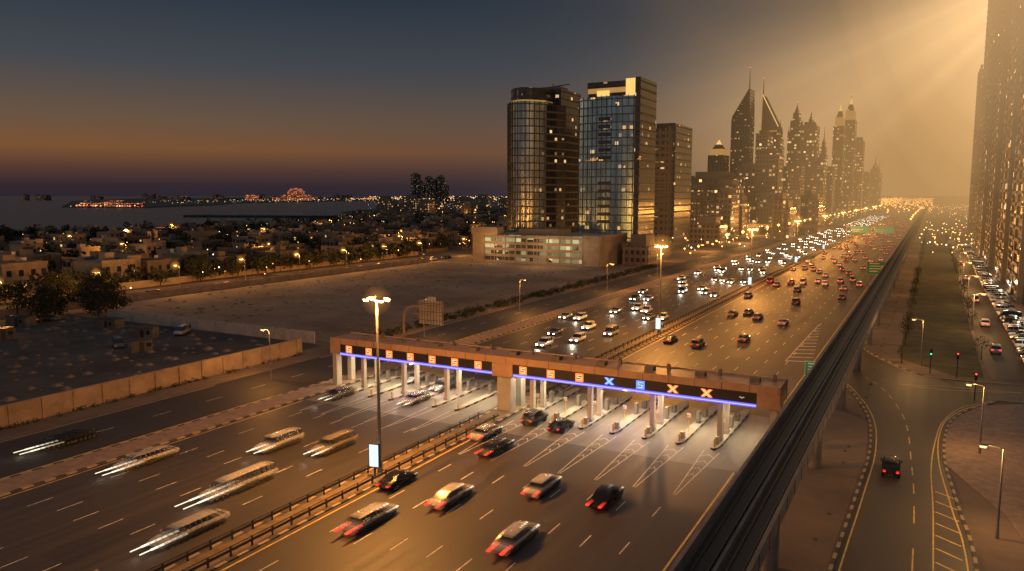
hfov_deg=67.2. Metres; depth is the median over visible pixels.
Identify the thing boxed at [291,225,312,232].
villa
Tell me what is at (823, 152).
residential tower
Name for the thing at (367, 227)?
villa
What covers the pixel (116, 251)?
villa
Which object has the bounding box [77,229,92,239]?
villa
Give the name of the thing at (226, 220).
villa
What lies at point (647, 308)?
suv car
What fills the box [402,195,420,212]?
building
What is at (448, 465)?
lane markings
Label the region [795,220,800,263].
highway lamp
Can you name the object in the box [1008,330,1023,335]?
parked car
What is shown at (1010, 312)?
parked car
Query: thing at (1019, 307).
pavement
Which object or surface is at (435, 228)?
villa
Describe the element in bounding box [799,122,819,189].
office tower
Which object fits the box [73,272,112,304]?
tree
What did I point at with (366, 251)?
distant trees
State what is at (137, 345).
site cabin
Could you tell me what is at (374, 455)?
advertising lightbox
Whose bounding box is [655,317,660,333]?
advertising lightbox
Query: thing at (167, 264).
villa
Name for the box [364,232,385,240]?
villa
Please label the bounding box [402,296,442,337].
cantilever road sign
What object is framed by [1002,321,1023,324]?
parked car
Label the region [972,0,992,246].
office tower
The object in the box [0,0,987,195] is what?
sky
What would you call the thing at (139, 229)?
villa
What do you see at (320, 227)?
villa
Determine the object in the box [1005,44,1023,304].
residential tower
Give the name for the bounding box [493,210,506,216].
villa
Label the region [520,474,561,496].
car
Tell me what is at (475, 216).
villa
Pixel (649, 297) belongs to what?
car
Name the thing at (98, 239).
villa
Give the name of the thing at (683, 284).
suv car
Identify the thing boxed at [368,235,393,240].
villa
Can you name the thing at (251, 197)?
distant building
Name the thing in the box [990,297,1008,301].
parked car
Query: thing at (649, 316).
car
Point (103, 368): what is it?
construction yard
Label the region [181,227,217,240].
villa
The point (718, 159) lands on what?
office tower
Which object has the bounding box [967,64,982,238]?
office tower
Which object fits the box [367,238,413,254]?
villa
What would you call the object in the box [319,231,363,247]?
villa
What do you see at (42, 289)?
tree
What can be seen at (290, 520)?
median guard rail
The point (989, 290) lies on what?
parked car
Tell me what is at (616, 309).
car
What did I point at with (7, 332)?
site cabin
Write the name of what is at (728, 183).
office block
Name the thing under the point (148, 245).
villa
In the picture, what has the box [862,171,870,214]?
office tower
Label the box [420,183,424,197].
distant tower
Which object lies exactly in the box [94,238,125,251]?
villa
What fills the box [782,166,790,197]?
office tower
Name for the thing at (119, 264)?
villa
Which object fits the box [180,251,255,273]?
villa
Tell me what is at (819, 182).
office tower
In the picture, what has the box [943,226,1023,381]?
road
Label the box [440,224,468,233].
villa
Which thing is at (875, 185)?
residential tower
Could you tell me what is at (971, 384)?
street lamp
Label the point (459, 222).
villa
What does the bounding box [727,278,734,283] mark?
suv car
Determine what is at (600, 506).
lights
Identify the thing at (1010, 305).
parked car
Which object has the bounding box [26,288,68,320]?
tree
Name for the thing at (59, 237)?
villa
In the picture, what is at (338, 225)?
villa
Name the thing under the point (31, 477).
pavement
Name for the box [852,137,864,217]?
office tower
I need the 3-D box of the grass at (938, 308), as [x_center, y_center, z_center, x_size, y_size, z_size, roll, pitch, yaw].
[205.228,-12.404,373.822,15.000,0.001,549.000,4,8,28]
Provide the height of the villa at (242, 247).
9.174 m
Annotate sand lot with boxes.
[64,261,637,342]
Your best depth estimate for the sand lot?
238.12 m
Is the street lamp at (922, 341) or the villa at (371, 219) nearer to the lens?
the street lamp at (922, 341)
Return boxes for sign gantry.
[846,226,903,239]
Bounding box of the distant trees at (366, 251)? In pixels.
[0,208,506,303]
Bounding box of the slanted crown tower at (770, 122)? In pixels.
[761,85,782,153]
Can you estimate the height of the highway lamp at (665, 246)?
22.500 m
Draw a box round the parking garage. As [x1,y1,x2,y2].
[471,226,626,266]
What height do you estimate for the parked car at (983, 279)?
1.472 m
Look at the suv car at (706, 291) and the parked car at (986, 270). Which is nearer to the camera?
the suv car at (706, 291)
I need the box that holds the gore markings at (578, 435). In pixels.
[299,325,819,494]
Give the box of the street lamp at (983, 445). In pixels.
[978,443,1003,538]
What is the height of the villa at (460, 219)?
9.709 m
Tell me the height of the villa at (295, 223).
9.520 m
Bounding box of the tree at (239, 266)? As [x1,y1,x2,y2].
[223,257,246,277]
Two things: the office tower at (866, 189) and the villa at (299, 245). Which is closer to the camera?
the villa at (299, 245)
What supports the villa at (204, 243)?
on the ground at (814, 520)
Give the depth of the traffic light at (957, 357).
131.67 m
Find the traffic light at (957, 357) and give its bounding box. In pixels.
[956,352,959,377]
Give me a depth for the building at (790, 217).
543.58 m
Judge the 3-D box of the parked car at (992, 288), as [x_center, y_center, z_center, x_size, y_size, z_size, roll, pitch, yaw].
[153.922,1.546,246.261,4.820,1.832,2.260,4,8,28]
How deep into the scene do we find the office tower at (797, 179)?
829.48 m
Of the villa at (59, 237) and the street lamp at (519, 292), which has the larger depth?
the villa at (59, 237)
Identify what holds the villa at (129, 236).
on the ground at (814, 520)
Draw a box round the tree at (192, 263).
[184,257,216,281]
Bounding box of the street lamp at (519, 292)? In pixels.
[519,279,525,310]
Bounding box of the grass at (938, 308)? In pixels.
[900,235,983,377]
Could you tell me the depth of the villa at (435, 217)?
817.10 m
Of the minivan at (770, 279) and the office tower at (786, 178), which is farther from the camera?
the office tower at (786, 178)
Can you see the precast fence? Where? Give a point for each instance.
(231, 328)
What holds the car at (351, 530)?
on the highway road at (46, 534)
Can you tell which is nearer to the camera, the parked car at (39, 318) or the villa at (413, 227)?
the parked car at (39, 318)
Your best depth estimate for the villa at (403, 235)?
471.77 m
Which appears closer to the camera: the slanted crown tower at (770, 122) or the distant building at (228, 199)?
the slanted crown tower at (770, 122)
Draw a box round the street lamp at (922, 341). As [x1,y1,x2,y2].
[912,318,923,365]
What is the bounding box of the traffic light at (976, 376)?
[974,372,977,400]
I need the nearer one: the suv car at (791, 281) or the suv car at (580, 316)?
the suv car at (580, 316)
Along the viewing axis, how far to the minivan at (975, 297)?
224.25 m
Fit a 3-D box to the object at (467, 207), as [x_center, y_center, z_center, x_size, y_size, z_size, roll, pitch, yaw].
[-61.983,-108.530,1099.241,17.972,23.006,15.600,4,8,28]
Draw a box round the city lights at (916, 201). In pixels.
[40,196,971,288]
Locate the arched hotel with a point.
(294, 192)
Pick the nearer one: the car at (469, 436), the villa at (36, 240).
the car at (469, 436)
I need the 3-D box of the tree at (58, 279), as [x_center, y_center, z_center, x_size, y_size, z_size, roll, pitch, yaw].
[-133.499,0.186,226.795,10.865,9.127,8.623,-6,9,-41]
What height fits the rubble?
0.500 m
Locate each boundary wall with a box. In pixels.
[0,251,429,317]
[0,338,301,427]
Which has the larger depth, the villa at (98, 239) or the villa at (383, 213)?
the villa at (383, 213)
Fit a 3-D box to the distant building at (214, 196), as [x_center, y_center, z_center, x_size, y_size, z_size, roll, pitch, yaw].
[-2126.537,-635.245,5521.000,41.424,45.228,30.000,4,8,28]
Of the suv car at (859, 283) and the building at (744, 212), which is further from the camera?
the building at (744, 212)
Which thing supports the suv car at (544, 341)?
on the highway road at (46, 534)
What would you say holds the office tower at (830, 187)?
on the ground at (814, 520)
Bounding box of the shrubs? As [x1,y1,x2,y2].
[0,263,902,538]
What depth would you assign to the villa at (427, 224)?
638.39 m
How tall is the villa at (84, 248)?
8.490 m
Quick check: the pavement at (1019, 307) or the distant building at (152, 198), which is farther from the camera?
the distant building at (152, 198)
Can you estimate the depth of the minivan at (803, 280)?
269.79 m
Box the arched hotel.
[281,188,311,199]
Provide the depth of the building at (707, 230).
481.73 m
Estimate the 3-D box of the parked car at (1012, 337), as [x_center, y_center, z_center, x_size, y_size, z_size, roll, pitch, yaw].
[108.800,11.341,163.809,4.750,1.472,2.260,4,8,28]
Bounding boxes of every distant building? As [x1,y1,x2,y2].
[21,194,29,199]
[35,194,50,199]
[76,201,142,206]
[91,196,103,199]
[142,193,155,198]
[150,197,163,199]
[175,196,190,199]
[211,194,218,199]
[220,197,238,200]
[245,194,258,199]
[258,194,264,199]
[272,196,286,200]
[318,196,332,198]
[334,194,344,199]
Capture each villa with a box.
[0,243,9,251]
[0,249,61,271]
[0,254,68,293]
[9,238,44,248]
[9,240,46,251]
[14,226,54,239]
[24,231,53,242]
[45,231,91,244]
[48,238,83,253]
[49,251,117,276]
[51,229,73,233]
[61,244,99,256]
[63,252,177,290]
[75,224,103,235]
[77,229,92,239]
[86,235,110,246]
[88,228,130,241]
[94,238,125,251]
[110,233,150,245]
[110,249,134,255]
[129,239,165,257]
[130,253,190,281]
[131,227,150,235]
[142,229,167,239]
[152,238,182,247]
[156,226,176,233]
[156,247,208,269]
[157,234,186,239]
[159,222,182,226]
[178,225,209,229]
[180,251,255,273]
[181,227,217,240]
[182,237,223,254]
[184,245,201,249]
[204,223,238,234]
[211,219,235,222]
[213,220,244,231]
[217,243,270,255]
[223,232,246,242]
[229,239,270,246]
[231,232,270,243]
[235,220,258,230]
[248,246,303,265]
[249,227,275,234]
[252,219,272,224]
[257,221,281,229]
[261,230,290,243]
[265,241,311,253]
[270,226,291,230]
[272,230,322,248]
[280,229,306,233]
[282,221,309,227]
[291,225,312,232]
[306,235,352,252]
[312,229,342,238]
[314,222,335,231]
[317,219,332,223]
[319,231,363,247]
[321,242,363,260]
[322,223,352,231]
[333,225,357,233]
[343,219,356,224]
[347,209,365,215]
[351,224,383,234]
[354,214,366,221]
[354,222,363,226]
[361,221,380,223]
[364,217,386,222]
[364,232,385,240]
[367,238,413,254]
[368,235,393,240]
[369,227,393,236]
[371,223,398,228]
[376,211,388,215]
[379,215,400,221]
[390,221,407,227]
[392,231,419,242]
[397,228,412,232]
[401,229,429,232]
[404,217,421,224]
[404,225,418,230]
[407,234,447,252]
[414,221,443,230]
[418,215,447,223]
[421,219,437,223]
[421,226,452,231]
[426,228,469,241]
[438,210,450,213]
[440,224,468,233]
[441,214,450,222]
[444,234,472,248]
[449,218,469,225]
[449,220,469,228]
[452,212,463,217]
[466,213,484,220]
[469,218,490,227]
[469,223,488,230]
[484,217,500,223]
[489,224,506,229]
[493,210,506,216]
[496,219,506,225]
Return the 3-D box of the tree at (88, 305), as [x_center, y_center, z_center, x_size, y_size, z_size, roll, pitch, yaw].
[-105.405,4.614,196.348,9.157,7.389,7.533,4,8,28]
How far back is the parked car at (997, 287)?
248.44 m
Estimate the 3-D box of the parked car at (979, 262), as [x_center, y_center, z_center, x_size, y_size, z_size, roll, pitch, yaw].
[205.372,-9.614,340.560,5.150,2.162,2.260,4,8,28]
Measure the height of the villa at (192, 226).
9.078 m
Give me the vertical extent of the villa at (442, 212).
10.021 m
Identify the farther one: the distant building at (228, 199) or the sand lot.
the distant building at (228, 199)
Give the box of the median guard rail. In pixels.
[146,224,875,570]
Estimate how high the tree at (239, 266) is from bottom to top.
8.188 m
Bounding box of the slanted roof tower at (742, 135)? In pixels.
[730,67,754,176]
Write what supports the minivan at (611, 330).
on the highway road at (46, 534)
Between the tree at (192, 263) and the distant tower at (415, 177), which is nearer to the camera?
the tree at (192, 263)
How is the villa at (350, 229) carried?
on the ground at (814, 520)
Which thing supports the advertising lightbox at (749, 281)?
on the median guard rail
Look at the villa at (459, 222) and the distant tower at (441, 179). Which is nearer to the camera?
the villa at (459, 222)
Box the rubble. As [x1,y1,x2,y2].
[0,263,607,401]
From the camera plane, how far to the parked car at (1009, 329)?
173.01 m
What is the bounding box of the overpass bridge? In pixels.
[748,224,851,234]
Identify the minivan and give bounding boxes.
[604,324,618,336]
[678,286,687,293]
[719,267,726,272]
[760,268,766,273]
[767,277,773,282]
[800,278,806,283]
[850,276,856,281]
[971,294,979,302]
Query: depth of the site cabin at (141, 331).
167.61 m
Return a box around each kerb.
[0,215,892,570]
[828,346,1023,570]
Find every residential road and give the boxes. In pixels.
[0,252,472,309]
[251,249,438,275]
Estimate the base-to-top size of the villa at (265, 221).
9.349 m
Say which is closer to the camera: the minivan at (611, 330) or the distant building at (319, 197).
the minivan at (611, 330)
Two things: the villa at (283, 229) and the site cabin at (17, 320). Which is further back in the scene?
the villa at (283, 229)
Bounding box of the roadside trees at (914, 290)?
[897,231,989,362]
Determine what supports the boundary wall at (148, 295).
on the ground at (814, 520)
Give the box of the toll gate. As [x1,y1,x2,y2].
[330,332,787,449]
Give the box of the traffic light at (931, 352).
[930,349,932,372]
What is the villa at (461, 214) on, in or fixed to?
on the ground at (814, 520)
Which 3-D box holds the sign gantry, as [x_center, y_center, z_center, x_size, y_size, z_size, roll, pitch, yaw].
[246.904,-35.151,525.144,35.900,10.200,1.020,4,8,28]
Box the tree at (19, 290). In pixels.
[0,279,41,313]
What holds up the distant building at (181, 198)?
on the ground at (814, 520)
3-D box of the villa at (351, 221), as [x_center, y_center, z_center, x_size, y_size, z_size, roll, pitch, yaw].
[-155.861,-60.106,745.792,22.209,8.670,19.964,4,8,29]
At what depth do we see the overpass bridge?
602.11 m
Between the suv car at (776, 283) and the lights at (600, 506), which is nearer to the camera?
the lights at (600, 506)
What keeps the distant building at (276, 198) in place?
on the ground at (814, 520)
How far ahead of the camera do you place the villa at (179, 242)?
423.92 m
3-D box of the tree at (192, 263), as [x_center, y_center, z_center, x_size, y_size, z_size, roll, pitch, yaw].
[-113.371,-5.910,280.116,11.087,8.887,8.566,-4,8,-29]
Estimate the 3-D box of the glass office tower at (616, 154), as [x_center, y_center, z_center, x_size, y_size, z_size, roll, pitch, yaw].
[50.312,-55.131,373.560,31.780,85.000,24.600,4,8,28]
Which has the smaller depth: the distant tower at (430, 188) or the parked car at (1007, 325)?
the parked car at (1007, 325)
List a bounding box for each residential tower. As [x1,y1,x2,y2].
[780,118,784,153]
[786,103,802,170]
[819,129,827,162]
[831,106,845,219]
[843,97,856,217]
[869,161,881,212]
[983,0,1013,269]
[993,0,1023,284]
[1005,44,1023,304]
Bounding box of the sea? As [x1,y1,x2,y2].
[0,196,506,233]
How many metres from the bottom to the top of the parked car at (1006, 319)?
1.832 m
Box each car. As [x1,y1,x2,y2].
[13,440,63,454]
[36,315,43,321]
[44,315,59,320]
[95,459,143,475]
[112,335,123,348]
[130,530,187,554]
[173,324,191,335]
[174,482,242,508]
[246,443,275,453]
[303,446,331,455]
[333,503,398,534]
[375,470,417,487]
[424,484,473,507]
[467,425,502,438]
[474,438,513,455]
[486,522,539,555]
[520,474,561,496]
[536,336,552,347]
[548,327,562,335]
[559,312,572,318]
[570,332,585,342]
[573,312,586,320]
[582,321,595,329]
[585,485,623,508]
[610,307,621,313]
[630,294,639,300]
[632,303,643,310]
[638,288,647,293]
[641,305,652,312]
[642,313,654,319]
[643,295,653,300]
[658,312,668,320]
[679,278,686,283]
[679,282,687,287]
[701,288,709,294]
[710,292,719,296]
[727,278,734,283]
[773,281,780,286]
[788,279,794,283]
[822,280,828,285]
[856,281,862,286]
[970,261,983,264]
[974,269,989,272]
[978,275,992,278]
[979,277,993,280]
[979,318,989,326]
[984,285,1002,290]
[985,287,1002,291]
[986,289,997,292]
[988,293,1006,297]
[989,343,1001,353]
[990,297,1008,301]
[994,304,1014,308]
[995,305,1015,310]
[997,310,1021,317]
[1001,316,1023,321]
[1002,317,1023,322]
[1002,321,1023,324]
[1005,324,1023,328]
[1006,326,1023,332]
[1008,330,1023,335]
[1010,335,1023,339]
[1014,339,1023,346]
[1018,349,1023,355]
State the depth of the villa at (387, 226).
613.86 m
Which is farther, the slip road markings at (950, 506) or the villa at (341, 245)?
the villa at (341, 245)
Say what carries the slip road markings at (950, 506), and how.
on the slip road at (887, 534)
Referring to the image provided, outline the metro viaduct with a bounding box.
[668,207,927,570]
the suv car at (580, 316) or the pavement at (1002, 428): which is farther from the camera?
the suv car at (580, 316)
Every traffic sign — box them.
[805,361,814,375]
[866,261,885,286]
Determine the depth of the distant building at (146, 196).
5828.53 m
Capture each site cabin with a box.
[0,326,15,339]
[5,314,36,326]
[95,316,124,329]
[126,337,152,352]
[131,325,158,338]
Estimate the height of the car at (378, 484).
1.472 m
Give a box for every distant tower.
[411,173,420,194]
[415,179,423,197]
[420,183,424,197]
[425,176,432,195]
[428,182,431,195]
[432,178,436,198]
[437,175,445,201]
[440,184,448,201]
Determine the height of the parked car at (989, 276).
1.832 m
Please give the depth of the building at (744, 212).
608.24 m
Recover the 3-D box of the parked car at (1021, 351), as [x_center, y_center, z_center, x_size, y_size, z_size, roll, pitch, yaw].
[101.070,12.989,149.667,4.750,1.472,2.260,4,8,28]
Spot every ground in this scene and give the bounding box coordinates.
[0,196,1023,570]
[0,206,506,305]
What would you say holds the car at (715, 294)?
on the highway road at (46, 534)
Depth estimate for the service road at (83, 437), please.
122.15 m
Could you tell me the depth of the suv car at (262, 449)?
92.82 m
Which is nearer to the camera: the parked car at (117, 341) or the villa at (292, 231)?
the parked car at (117, 341)
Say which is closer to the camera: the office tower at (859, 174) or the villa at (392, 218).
the villa at (392, 218)
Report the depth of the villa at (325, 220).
760.80 m
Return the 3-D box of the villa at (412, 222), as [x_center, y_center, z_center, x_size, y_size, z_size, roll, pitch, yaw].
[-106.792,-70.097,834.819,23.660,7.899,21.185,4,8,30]
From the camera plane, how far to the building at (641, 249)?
347.81 m
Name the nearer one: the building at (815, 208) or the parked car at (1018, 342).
the parked car at (1018, 342)
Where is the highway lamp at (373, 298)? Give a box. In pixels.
[362,296,390,473]
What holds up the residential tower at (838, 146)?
on the ground at (814, 520)
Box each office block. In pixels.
[690,184,713,233]
[691,171,743,195]
[712,180,743,195]
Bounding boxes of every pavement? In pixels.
[0,218,860,493]
[306,369,769,471]
[945,404,1023,541]
[955,226,1023,320]
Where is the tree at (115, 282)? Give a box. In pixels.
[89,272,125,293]
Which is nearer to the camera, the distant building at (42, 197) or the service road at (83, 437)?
the service road at (83, 437)
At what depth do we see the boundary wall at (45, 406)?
120.63 m
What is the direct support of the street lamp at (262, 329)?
on the service road at (83, 437)
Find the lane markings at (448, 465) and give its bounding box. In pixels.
[0,225,897,570]
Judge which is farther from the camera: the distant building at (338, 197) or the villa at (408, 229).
the distant building at (338, 197)
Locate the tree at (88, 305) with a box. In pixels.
[77,288,118,317]
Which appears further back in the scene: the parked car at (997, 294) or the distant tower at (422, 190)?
the distant tower at (422, 190)
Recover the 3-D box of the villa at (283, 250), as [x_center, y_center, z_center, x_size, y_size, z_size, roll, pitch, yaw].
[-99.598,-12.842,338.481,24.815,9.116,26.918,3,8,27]
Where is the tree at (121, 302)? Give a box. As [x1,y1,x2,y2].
[97,282,132,309]
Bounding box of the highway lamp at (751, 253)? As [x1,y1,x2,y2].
[748,229,756,286]
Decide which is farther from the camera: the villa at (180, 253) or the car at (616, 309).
the villa at (180, 253)
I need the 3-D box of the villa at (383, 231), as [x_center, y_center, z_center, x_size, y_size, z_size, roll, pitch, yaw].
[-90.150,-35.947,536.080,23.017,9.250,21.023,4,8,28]
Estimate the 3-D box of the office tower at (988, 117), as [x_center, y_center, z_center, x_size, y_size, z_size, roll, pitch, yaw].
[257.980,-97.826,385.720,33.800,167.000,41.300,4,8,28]
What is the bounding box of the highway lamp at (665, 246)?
[654,245,667,331]
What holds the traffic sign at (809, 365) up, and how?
on the ground at (814, 520)
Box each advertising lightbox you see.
[368,442,380,475]
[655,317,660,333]
[748,277,751,286]
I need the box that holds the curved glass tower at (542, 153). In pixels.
[507,84,580,232]
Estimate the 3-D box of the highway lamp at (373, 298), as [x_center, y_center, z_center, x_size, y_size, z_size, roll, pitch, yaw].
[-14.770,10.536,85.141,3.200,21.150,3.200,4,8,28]
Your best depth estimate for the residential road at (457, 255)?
316.38 m
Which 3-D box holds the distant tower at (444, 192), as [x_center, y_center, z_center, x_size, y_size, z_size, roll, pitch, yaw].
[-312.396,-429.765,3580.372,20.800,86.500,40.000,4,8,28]
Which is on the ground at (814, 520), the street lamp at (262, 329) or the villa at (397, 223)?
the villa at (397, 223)
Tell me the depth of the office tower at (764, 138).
842.42 m
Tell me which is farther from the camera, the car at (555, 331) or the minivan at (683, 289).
the minivan at (683, 289)
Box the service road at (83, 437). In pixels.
[0,216,864,478]
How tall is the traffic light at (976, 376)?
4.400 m
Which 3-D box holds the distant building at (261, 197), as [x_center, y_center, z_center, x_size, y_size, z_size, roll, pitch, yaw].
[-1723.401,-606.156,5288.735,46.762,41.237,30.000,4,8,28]
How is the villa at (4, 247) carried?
on the ground at (814, 520)
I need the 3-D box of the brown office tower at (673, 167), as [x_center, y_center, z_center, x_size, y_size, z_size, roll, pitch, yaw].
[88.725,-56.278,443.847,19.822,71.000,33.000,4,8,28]
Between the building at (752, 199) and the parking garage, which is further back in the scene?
the building at (752, 199)
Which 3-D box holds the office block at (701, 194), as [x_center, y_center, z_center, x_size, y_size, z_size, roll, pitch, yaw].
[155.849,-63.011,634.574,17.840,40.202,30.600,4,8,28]
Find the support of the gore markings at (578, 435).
on the highway road at (46, 534)
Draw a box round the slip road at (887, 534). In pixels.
[832,348,1023,570]
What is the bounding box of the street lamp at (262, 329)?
[260,328,271,379]
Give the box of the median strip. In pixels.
[165,215,894,570]
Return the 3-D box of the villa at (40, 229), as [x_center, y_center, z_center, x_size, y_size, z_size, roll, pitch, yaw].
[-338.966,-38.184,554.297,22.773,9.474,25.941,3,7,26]
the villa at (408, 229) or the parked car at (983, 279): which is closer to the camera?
the parked car at (983, 279)
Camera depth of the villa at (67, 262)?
292.40 m
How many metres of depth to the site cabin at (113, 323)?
179.85 m
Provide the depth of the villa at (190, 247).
367.29 m
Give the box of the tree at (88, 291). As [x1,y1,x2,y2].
[63,278,104,312]
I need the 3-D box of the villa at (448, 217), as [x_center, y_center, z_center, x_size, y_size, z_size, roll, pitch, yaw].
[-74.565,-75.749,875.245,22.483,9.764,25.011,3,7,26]
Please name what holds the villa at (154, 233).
on the ground at (814, 520)
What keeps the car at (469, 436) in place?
on the highway road at (46, 534)
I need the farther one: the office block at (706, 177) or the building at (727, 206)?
the office block at (706, 177)
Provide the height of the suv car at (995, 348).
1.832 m
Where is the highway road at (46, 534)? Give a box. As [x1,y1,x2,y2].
[0,206,925,570]
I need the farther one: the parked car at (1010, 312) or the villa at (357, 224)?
the villa at (357, 224)
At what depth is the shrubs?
209.16 m
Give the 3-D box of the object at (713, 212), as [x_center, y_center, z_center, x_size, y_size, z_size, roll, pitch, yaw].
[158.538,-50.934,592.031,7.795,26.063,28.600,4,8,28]
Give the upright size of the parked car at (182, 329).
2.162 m
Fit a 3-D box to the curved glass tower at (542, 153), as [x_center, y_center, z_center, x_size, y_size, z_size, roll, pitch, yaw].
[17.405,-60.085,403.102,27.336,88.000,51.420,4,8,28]
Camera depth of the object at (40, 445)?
94.01 m
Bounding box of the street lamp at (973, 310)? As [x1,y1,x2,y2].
[971,293,985,330]
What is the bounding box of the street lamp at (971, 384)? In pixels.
[965,382,984,453]
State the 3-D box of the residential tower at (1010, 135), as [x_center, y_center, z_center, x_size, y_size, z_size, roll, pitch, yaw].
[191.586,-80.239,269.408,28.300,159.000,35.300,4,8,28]
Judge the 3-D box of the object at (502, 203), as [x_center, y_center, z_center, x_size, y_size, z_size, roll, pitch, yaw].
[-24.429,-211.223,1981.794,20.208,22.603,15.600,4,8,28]
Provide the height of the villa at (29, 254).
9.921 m
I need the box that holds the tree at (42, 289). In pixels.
[31,284,68,314]
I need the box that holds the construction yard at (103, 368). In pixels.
[0,312,321,404]
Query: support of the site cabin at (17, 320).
on the construction yard at (103, 368)
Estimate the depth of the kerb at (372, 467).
96.20 m
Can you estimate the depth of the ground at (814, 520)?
104.66 m
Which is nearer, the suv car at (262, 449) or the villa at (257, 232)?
the suv car at (262, 449)
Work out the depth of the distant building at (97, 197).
5563.17 m
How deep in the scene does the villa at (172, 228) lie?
592.78 m
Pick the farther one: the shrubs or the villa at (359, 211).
the villa at (359, 211)
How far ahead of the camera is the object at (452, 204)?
1933.43 m
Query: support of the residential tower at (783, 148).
on the ground at (814, 520)
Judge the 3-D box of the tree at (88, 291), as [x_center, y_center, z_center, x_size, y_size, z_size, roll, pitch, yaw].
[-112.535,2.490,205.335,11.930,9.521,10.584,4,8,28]
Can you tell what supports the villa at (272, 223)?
on the ground at (814, 520)
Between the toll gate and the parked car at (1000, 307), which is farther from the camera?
the parked car at (1000, 307)
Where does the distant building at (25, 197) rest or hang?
on the ground at (814, 520)
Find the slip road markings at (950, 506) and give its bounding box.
[838,348,1023,570]
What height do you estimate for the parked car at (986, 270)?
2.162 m
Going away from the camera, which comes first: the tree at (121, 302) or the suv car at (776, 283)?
the tree at (121, 302)
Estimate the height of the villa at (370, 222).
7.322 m
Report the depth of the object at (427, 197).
2004.46 m
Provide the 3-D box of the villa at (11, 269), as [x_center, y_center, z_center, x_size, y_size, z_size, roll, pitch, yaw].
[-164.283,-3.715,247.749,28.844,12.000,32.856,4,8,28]
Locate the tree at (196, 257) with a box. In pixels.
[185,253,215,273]
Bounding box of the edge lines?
[0,213,915,570]
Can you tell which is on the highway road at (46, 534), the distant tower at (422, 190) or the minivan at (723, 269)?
the minivan at (723, 269)
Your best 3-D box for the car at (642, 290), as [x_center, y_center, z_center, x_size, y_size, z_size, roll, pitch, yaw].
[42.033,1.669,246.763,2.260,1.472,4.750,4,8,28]
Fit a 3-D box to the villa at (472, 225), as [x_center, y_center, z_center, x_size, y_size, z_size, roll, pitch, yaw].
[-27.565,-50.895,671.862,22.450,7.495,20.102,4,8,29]
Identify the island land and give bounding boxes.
[62,197,506,217]
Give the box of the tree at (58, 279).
[36,270,78,299]
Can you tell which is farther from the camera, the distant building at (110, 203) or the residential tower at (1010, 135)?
the distant building at (110, 203)
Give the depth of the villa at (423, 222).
699.80 m
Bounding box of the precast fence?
[107,309,314,343]
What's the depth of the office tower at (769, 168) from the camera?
727.63 m
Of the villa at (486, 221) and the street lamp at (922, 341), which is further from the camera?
the villa at (486, 221)
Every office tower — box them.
[578,76,656,244]
[654,123,692,251]
[707,140,728,171]
[737,163,755,195]
[755,130,772,163]
[755,148,783,227]
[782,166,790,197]
[790,161,804,223]
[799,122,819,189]
[812,158,827,223]
[825,166,835,222]
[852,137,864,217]
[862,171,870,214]
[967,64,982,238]
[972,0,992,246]
[975,0,1001,257]

